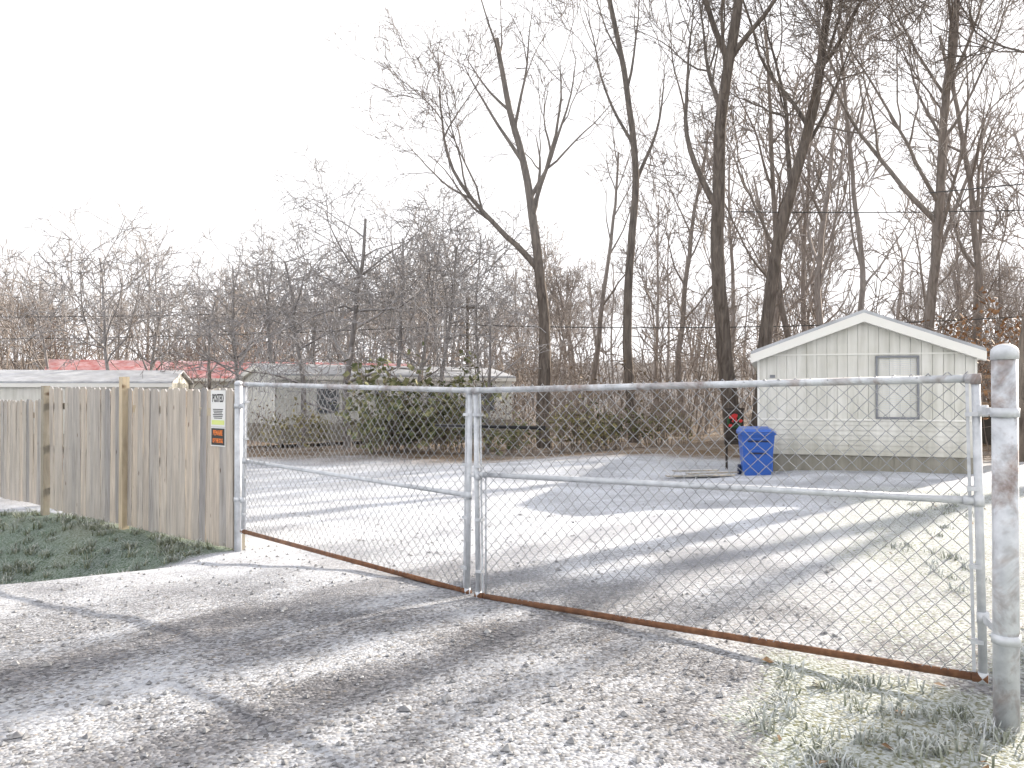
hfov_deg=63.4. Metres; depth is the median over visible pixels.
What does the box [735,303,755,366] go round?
forest tree
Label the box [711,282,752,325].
forest tree
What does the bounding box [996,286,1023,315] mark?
forest tree
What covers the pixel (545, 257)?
forest tree
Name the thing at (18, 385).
mobile home
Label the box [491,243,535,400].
forest tree
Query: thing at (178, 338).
frosty tree
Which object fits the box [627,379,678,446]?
brush
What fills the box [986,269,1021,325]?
forest tree
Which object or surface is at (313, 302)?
forest tree
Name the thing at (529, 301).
forest tree
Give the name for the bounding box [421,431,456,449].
brush
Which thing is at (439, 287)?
forest tree
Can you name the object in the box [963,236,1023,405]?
forest tree
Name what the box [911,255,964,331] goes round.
forest tree
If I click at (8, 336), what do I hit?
forest tree
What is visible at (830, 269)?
forest tree
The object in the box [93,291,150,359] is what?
forest tree
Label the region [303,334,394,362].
brush
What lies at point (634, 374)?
brush
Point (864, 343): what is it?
shed
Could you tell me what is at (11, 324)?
forest tree
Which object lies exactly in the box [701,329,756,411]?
brush
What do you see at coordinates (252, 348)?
brush
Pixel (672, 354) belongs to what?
brush
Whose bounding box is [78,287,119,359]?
forest tree
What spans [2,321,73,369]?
brush
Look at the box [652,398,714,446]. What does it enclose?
brush
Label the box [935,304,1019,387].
brush
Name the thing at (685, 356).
brush
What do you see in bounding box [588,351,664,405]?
brush
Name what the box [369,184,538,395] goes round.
frosty tree
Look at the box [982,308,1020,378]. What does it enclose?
brush
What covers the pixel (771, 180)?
tree
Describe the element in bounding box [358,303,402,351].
forest tree
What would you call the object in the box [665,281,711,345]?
forest tree
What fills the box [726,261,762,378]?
forest tree
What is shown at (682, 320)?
tree
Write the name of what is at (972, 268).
forest tree
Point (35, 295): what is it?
forest tree
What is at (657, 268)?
forest tree
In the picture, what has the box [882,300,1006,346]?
brush
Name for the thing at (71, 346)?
brush
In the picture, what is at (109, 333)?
forest tree
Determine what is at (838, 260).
forest tree
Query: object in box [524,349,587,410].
brush
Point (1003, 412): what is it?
gate post
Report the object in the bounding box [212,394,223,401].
sign posted
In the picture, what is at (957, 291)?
forest tree
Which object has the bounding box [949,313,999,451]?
tree
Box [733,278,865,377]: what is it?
brush
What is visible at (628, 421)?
brush
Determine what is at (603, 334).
forest tree
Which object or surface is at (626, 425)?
brush
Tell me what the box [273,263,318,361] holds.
forest tree
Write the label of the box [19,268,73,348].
forest tree
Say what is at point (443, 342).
forest tree
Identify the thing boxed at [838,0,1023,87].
tree
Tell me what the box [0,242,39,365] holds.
forest tree
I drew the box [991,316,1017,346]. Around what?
brush
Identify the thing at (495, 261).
frosty tree
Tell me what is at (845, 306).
forest tree
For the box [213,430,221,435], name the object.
beware sign
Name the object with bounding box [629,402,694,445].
brush
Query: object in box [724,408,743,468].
wreath stand
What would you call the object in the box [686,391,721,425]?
brush
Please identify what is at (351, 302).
forest tree
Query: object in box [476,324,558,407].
brush
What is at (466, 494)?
gate leaf
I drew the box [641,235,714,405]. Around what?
forest tree
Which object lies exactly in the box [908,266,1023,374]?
brush
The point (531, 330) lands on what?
forest tree
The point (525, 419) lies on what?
brush
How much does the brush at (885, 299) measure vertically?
8.883 m
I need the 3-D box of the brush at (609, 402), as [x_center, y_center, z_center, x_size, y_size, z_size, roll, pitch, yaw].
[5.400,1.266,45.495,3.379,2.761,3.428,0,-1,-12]
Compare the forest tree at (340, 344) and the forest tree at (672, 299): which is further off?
the forest tree at (340, 344)
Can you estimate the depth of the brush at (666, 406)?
44.29 m
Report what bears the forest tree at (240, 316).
on the ground
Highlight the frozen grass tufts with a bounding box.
[0,492,1023,767]
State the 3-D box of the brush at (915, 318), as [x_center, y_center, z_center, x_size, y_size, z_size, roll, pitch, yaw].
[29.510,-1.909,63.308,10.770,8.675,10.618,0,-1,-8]
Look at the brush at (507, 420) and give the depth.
27.58 m
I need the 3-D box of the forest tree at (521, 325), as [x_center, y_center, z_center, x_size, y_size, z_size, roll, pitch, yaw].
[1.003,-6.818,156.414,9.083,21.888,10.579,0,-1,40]
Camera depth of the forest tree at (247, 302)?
103.80 m
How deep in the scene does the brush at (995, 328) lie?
46.58 m
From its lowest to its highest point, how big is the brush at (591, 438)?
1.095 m
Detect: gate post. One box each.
[234,380,244,551]
[976,344,1021,732]
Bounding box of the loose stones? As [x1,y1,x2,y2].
[0,502,902,767]
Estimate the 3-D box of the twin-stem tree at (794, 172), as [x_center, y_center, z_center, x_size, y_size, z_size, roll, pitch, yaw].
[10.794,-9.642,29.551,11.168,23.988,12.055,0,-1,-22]
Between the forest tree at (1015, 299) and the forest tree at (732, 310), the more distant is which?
the forest tree at (1015, 299)
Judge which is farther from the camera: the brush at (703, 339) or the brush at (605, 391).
the brush at (703, 339)
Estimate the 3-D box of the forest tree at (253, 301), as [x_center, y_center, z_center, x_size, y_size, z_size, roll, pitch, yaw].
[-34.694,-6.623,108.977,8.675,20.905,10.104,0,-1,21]
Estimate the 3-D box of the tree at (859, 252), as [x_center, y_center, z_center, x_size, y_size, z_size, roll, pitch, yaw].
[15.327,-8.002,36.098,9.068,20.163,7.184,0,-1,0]
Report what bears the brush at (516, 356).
on the ground
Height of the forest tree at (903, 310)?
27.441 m
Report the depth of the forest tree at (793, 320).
256.05 m
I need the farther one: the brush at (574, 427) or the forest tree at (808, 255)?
the forest tree at (808, 255)
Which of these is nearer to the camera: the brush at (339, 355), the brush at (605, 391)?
the brush at (605, 391)
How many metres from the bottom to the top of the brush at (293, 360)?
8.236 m
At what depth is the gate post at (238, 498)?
8.84 m
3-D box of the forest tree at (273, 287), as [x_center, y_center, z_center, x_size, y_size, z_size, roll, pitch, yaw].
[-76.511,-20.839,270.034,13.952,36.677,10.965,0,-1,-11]
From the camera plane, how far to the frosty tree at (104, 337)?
36.22 m
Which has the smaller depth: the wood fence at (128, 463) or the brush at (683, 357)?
the wood fence at (128, 463)
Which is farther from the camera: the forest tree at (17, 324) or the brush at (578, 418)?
the forest tree at (17, 324)
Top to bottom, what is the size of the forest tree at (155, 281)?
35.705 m
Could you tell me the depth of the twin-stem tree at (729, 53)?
28.38 m
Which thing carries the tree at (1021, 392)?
on the ground
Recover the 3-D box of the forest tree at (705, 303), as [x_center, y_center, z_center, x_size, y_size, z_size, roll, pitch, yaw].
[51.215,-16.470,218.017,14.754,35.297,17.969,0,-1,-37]
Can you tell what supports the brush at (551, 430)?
on the ground
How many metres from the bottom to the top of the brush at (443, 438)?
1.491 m
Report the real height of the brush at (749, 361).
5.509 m
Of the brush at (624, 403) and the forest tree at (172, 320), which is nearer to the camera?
the brush at (624, 403)
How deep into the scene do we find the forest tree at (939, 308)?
217.97 m
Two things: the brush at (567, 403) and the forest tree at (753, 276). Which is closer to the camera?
the brush at (567, 403)
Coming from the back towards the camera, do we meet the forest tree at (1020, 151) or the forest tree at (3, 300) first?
the forest tree at (3, 300)
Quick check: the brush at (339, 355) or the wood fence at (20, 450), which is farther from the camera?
the brush at (339, 355)
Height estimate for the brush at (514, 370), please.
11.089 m
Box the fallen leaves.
[183,508,1023,767]
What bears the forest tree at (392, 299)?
on the ground
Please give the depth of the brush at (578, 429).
30.20 m
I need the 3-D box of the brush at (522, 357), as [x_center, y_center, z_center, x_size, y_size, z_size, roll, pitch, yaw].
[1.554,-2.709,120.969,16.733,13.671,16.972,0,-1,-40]
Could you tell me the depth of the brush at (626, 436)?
27.71 m
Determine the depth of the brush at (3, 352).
54.63 m
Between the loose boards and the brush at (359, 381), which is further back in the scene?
the brush at (359, 381)
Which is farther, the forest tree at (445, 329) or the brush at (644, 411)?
the forest tree at (445, 329)
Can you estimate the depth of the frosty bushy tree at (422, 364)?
36.32 m
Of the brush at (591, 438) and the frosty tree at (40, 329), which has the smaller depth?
the brush at (591, 438)
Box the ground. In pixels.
[0,360,1023,767]
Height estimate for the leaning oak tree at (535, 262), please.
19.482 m
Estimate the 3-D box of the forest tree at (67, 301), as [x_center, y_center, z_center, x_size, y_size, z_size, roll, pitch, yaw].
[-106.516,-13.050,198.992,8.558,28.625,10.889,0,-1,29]
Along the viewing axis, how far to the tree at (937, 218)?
27.85 m
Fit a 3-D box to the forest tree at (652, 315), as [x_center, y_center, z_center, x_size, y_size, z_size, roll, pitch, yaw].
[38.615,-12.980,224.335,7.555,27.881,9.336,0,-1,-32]
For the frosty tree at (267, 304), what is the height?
9.811 m
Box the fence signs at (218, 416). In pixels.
[211,390,225,446]
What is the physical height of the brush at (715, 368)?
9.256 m
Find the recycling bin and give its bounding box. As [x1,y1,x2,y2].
[736,426,776,475]
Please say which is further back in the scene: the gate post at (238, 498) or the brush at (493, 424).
the brush at (493, 424)
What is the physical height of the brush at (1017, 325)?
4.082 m
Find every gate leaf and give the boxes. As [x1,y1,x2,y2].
[240,381,472,593]
[471,371,988,683]
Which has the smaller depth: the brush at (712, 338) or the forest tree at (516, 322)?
the brush at (712, 338)
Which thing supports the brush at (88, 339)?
on the ground
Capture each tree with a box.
[0,198,213,369]
[0,239,37,369]
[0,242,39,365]
[0,253,94,369]
[0,274,31,343]
[0,280,30,369]
[0,283,72,369]
[0,297,26,344]
[0,302,27,362]
[2,292,34,359]
[13,255,72,364]
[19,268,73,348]
[20,301,79,358]
[21,266,63,350]
[52,271,89,351]
[57,257,224,369]
[61,276,95,353]
[77,250,128,358]
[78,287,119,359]
[78,303,126,359]
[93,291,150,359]
[100,247,148,358]
[120,289,155,359]
[126,231,182,358]
[127,236,186,360]
[134,207,421,448]
[135,305,226,360]
[137,220,313,380]
[137,263,266,388]
[156,282,190,360]
[170,257,239,355]
[177,219,363,445]
[177,278,219,347]
[181,263,299,357]
[186,145,511,447]
[187,259,222,358]
[202,257,289,345]
[206,254,259,354]
[210,288,267,348]
[212,269,275,361]
[230,283,314,358]
[253,268,371,363]
[263,265,290,335]
[271,269,340,358]
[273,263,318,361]
[276,333,308,361]
[298,273,345,360]
[303,260,374,359]
[307,187,476,366]
[314,171,501,366]
[317,323,363,361]
[320,247,393,346]
[323,0,668,447]
[337,225,509,415]
[341,286,405,362]
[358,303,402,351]
[359,208,460,363]
[361,258,431,357]
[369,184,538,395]
[370,273,410,360]
[374,214,513,366]
[386,224,477,364]
[387,187,551,436]
[388,287,440,358]
[397,252,569,453]
[405,245,469,365]
[409,294,442,353]
[416,274,462,359]
[423,323,461,366]
[441,310,474,366]
[458,285,493,365]
[472,289,525,357]
[474,285,508,367]
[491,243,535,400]
[492,281,555,404]
[493,299,537,395]
[494,302,533,364]
[500,212,579,323]
[511,297,536,382]
[519,255,611,404]
[519,308,538,409]
[520,236,610,394]
[521,272,555,335]
[522,251,576,338]
[523,282,568,385]
[525,0,713,442]
[550,278,591,404]
[551,268,596,399]
[557,273,580,381]
[564,252,635,392]
[569,254,632,392]
[571,313,591,356]
[578,85,703,431]
[586,305,609,373]
[593,82,792,428]
[595,0,776,439]
[595,239,642,396]
[611,163,693,418]
[632,217,694,410]
[632,291,664,364]
[636,290,675,372]
[639,0,878,337]
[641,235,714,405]
[653,311,667,382]
[656,0,944,425]
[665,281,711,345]
[666,0,1023,330]
[670,98,766,354]
[677,256,736,356]
[705,289,748,337]
[708,160,845,342]
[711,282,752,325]
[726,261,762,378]
[733,4,897,326]
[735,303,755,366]
[741,178,854,329]
[753,263,808,328]
[757,32,887,331]
[758,193,881,322]
[762,199,872,326]
[766,0,979,310]
[782,279,810,334]
[796,263,840,314]
[824,288,857,321]
[827,284,856,318]
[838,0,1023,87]
[864,50,1023,327]
[871,0,1023,401]
[875,211,926,318]
[883,257,945,325]
[883,271,952,326]
[904,92,1023,399]
[905,204,1023,340]
[906,272,966,332]
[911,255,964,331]
[924,236,1018,340]
[924,250,1008,340]
[928,209,1002,337]
[943,281,988,333]
[959,76,1023,266]
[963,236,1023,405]
[964,233,1015,374]
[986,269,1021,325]
[986,283,1023,341]
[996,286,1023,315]
[1018,0,1023,461]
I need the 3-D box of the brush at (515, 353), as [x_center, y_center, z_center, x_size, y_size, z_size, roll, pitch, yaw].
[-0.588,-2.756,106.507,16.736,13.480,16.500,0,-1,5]
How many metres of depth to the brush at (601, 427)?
31.49 m
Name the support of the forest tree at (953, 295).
on the ground
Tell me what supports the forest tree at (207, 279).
on the ground
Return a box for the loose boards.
[665,469,738,476]
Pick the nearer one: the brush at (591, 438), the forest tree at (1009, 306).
the brush at (591, 438)
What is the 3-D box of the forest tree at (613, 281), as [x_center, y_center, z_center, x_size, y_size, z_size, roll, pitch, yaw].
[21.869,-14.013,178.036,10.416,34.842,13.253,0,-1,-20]
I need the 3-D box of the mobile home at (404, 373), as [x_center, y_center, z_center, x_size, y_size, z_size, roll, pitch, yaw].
[-5.945,0.793,38.039,11.832,3.270,4.520,0,-1,-35]
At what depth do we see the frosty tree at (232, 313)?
36.09 m
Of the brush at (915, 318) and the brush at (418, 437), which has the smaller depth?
the brush at (418, 437)
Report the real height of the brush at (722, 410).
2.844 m
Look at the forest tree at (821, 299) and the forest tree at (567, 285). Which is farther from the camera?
the forest tree at (821, 299)
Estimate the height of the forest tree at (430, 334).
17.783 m
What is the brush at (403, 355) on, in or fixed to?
on the ground
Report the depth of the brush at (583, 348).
62.01 m
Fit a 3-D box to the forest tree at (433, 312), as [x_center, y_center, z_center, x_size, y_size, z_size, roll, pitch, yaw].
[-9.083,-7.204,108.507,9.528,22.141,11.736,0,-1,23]
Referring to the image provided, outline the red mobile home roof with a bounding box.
[44,359,406,406]
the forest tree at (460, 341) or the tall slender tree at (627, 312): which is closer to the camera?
the tall slender tree at (627, 312)
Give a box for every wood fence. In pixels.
[0,399,40,504]
[40,377,244,549]
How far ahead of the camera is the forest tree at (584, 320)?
174.59 m
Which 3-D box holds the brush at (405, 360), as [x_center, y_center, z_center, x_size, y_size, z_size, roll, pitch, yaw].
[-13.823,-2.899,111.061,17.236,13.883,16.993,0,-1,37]
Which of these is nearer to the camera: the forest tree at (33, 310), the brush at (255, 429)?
the brush at (255, 429)
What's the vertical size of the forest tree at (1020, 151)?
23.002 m
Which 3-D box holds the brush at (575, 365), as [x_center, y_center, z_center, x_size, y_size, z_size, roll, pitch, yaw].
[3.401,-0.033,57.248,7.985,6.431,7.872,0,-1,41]
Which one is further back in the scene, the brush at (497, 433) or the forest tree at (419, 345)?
the forest tree at (419, 345)
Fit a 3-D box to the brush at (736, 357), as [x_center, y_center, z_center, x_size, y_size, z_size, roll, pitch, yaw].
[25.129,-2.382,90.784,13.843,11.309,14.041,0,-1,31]
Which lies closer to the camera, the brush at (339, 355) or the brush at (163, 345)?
the brush at (163, 345)
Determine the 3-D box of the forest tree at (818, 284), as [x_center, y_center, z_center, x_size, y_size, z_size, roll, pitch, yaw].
[17.464,-10.999,51.053,14.202,26.794,11.530,0,-1,-39]
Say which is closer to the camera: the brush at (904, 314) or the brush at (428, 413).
the brush at (428, 413)
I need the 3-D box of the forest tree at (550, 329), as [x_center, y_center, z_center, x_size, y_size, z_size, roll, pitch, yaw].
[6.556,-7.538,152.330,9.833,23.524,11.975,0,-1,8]
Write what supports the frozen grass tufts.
on the ground
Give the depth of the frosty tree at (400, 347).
38.22 m
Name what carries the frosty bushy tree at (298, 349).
on the ground
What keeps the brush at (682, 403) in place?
on the ground
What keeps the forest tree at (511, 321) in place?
on the ground
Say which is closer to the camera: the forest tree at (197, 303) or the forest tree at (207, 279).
the forest tree at (197, 303)
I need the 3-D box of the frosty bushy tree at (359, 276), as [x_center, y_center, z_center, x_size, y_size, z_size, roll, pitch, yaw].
[-5.476,-2.720,30.047,10.951,10.861,12.261,0,-1,0]
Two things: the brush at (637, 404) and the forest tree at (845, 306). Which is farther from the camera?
the forest tree at (845, 306)
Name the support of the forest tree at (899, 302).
on the ground
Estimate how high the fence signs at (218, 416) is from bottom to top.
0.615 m
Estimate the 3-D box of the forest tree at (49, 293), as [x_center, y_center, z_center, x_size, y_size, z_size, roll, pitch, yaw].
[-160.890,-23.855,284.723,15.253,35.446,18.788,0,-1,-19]
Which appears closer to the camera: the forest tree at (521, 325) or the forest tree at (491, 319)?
the forest tree at (491, 319)
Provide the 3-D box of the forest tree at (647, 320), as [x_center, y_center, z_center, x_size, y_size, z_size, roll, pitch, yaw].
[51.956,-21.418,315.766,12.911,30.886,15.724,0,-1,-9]
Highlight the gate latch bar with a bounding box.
[435,424,545,593]
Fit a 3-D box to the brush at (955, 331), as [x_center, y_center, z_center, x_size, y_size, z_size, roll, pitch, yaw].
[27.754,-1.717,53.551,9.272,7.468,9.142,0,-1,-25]
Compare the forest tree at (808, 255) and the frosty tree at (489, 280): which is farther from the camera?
the forest tree at (808, 255)
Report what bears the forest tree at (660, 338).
on the ground
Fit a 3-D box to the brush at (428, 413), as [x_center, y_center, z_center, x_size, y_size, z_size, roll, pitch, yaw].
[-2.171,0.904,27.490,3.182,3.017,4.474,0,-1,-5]
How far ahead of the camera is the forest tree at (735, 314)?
222.11 m
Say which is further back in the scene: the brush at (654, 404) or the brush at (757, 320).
the brush at (757, 320)
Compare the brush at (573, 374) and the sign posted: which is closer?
the sign posted
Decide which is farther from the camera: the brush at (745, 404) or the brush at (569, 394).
the brush at (569, 394)
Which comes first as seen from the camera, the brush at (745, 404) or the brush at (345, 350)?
the brush at (745, 404)
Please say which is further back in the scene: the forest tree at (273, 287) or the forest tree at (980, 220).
the forest tree at (273, 287)
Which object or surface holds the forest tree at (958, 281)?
on the ground
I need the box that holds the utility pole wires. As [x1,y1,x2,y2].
[1,183,1023,366]
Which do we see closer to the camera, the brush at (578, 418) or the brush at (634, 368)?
the brush at (578, 418)
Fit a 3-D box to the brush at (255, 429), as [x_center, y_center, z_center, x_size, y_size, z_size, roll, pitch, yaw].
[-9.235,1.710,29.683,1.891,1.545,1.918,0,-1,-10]
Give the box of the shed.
[750,310,986,473]
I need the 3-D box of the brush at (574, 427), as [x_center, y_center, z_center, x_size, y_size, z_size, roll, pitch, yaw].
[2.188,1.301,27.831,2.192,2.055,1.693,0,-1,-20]
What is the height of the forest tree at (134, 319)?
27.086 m
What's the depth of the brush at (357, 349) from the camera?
118.70 m
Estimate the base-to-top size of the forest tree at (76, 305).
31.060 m
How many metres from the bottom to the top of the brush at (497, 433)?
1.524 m
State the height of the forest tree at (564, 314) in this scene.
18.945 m
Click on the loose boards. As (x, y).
(689, 474)
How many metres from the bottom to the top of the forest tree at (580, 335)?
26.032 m
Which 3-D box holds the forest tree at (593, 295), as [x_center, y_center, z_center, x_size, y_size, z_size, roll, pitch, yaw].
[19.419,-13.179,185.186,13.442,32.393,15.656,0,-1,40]
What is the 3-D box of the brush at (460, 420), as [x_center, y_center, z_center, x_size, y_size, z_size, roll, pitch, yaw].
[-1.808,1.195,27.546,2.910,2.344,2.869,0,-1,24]
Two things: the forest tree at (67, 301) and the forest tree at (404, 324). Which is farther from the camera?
the forest tree at (67, 301)
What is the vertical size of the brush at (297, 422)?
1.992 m
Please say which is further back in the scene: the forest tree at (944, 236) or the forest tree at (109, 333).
the forest tree at (109, 333)
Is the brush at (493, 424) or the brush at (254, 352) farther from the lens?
the brush at (254, 352)
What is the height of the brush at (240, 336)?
9.460 m
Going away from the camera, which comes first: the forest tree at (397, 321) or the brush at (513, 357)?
the brush at (513, 357)
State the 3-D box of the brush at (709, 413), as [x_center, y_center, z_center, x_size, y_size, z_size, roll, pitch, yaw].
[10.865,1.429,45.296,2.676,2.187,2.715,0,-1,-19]
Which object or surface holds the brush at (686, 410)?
on the ground
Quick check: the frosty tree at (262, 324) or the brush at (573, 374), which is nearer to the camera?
the frosty tree at (262, 324)
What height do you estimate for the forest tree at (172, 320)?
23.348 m
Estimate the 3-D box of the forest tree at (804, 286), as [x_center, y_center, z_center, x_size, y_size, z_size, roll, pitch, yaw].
[20.060,-10.729,56.034,7.875,26.342,10.020,0,-1,-12]
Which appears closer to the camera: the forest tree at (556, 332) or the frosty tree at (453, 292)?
the frosty tree at (453, 292)
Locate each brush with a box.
[0,265,109,369]
[0,278,146,369]
[0,296,120,369]
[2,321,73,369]
[7,317,129,368]
[7,348,76,369]
[9,325,138,369]
[41,301,231,364]
[103,325,234,389]
[120,325,224,359]
[133,315,250,360]
[139,307,258,361]
[174,309,332,366]
[183,281,369,367]
[189,294,322,361]
[214,325,320,361]
[247,394,298,450]
[247,410,281,452]
[258,397,334,453]
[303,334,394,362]
[306,325,405,362]
[306,335,375,362]
[316,411,357,448]
[329,399,387,450]
[330,341,508,455]
[344,312,455,364]
[350,419,395,452]
[355,333,439,365]
[356,391,426,453]
[365,405,422,450]
[376,382,451,453]
[376,401,462,452]
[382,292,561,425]
[407,366,493,455]
[417,385,501,454]
[418,412,456,450]
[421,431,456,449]
[441,319,566,411]
[456,399,511,451]
[464,378,543,451]
[471,329,584,423]
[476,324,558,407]
[479,411,541,455]
[485,342,532,406]
[486,321,582,408]
[495,403,525,453]
[502,329,623,413]
[504,343,588,415]
[507,314,656,423]
[512,329,618,427]
[515,340,622,424]
[522,405,575,454]
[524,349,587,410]
[525,384,573,424]
[525,406,570,450]
[529,339,611,417]
[535,375,634,451]
[541,394,618,452]
[546,393,608,452]
[550,378,593,430]
[553,396,582,424]
[559,404,608,448]
[565,358,651,442]
[570,397,666,449]
[571,421,616,451]
[572,280,743,423]
[576,405,630,445]
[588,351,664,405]
[589,338,672,409]
[593,390,622,420]
[597,371,682,443]
[598,400,653,448]
[599,262,818,433]
[599,345,664,408]
[602,379,652,427]
[612,345,687,402]
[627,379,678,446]
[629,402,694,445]
[630,389,699,446]
[633,321,745,408]
[635,392,677,430]
[636,334,743,412]
[639,391,693,429]
[648,342,736,409]
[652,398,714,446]
[653,389,714,431]
[659,314,758,405]
[660,392,703,435]
[665,331,752,409]
[666,311,761,410]
[674,316,781,409]
[674,376,751,435]
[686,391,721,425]
[692,392,720,428]
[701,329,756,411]
[704,377,753,427]
[711,264,887,378]
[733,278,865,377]
[736,324,814,402]
[740,387,753,425]
[746,245,992,371]
[823,294,965,336]
[864,305,989,352]
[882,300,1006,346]
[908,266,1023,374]
[911,286,1020,401]
[914,295,1010,388]
[917,278,1023,401]
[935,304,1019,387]
[936,234,1023,406]
[944,317,990,400]
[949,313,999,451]
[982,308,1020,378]
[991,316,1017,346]
[1001,318,1021,344]
[1004,314,1023,347]
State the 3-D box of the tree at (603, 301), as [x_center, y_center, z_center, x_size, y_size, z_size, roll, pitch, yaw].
[6.030,-6.624,42.669,5.295,18.914,8.238,0,-1,-14]
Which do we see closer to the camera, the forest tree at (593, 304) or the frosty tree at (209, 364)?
the frosty tree at (209, 364)
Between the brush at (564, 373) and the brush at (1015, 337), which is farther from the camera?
the brush at (564, 373)
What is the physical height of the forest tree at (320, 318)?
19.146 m
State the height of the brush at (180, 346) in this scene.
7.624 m
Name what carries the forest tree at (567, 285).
on the ground
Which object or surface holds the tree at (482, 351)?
on the ground
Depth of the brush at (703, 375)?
89.05 m
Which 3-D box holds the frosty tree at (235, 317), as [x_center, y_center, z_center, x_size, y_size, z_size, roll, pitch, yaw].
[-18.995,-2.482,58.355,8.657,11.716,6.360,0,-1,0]
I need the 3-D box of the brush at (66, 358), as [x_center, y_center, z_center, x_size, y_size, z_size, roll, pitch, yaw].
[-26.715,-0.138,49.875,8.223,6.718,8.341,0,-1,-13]
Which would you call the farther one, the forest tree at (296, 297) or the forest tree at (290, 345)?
the forest tree at (290, 345)
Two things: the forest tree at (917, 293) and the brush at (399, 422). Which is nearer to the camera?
the brush at (399, 422)
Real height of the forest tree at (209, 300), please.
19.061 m
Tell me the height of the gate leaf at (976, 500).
1.631 m
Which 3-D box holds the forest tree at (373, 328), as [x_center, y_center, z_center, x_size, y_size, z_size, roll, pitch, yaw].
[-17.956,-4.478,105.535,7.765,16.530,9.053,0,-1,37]
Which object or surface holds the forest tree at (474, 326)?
on the ground
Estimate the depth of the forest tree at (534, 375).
108.23 m
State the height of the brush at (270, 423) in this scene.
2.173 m
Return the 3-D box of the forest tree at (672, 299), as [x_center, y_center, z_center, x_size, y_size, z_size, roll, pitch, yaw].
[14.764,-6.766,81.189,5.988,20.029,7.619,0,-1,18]
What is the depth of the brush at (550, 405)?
46.92 m
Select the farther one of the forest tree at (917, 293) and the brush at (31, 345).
the forest tree at (917, 293)
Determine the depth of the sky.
8083.24 m
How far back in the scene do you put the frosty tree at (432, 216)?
43.21 m
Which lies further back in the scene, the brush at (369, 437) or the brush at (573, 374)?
the brush at (573, 374)
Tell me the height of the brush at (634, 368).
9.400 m
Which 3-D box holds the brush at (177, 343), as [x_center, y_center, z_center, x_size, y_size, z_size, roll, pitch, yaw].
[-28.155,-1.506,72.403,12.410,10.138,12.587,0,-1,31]
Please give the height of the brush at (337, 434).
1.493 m
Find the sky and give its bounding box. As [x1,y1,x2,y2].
[0,0,1023,363]
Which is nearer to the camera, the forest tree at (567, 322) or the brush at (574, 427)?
the brush at (574, 427)
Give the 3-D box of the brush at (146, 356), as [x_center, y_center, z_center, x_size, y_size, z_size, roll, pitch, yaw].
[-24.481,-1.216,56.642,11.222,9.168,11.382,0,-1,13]
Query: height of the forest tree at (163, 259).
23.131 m
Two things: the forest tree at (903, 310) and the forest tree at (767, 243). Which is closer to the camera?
the forest tree at (767, 243)
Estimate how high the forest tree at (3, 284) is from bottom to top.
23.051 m
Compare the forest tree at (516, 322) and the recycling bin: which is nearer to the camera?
the recycling bin
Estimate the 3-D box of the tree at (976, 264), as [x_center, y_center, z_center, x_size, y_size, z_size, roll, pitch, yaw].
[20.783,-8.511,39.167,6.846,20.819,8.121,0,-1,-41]
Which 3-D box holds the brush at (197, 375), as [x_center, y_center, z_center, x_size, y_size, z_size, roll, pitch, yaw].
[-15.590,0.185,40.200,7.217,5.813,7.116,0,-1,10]
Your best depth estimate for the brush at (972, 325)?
36.79 m
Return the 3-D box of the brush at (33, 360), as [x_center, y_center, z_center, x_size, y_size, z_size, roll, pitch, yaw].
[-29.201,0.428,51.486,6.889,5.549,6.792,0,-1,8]
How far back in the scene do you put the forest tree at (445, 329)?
101.43 m
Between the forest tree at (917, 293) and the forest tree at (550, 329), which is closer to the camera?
the forest tree at (550, 329)
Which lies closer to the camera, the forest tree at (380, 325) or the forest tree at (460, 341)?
the forest tree at (460, 341)
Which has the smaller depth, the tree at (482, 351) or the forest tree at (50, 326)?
the tree at (482, 351)
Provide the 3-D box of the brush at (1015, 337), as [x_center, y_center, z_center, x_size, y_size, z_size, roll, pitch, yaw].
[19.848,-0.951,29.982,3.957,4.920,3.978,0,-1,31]
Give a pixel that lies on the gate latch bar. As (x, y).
(477, 477)
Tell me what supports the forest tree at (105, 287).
on the ground
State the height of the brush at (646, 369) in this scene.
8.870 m
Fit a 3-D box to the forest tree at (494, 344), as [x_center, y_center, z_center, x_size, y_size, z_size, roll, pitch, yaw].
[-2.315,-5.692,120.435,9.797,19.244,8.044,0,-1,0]
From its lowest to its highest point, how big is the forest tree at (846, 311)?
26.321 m
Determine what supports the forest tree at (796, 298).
on the ground
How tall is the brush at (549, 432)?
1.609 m
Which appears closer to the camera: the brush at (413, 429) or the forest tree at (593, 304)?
the brush at (413, 429)
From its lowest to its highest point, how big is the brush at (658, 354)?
9.405 m
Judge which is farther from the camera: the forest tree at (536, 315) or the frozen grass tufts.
the forest tree at (536, 315)
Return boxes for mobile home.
[0,370,193,445]
[239,363,515,443]
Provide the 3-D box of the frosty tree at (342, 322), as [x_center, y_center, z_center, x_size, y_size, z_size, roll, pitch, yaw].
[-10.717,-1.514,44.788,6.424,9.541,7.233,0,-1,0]
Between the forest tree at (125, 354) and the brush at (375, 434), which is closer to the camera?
the brush at (375, 434)
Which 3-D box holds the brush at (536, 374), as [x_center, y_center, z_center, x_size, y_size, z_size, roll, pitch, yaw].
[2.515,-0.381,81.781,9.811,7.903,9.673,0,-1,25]
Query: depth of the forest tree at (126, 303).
94.53 m
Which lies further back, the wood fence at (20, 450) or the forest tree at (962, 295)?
the forest tree at (962, 295)
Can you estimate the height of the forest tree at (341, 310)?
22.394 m
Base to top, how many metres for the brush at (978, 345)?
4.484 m
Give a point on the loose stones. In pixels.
(271, 728)

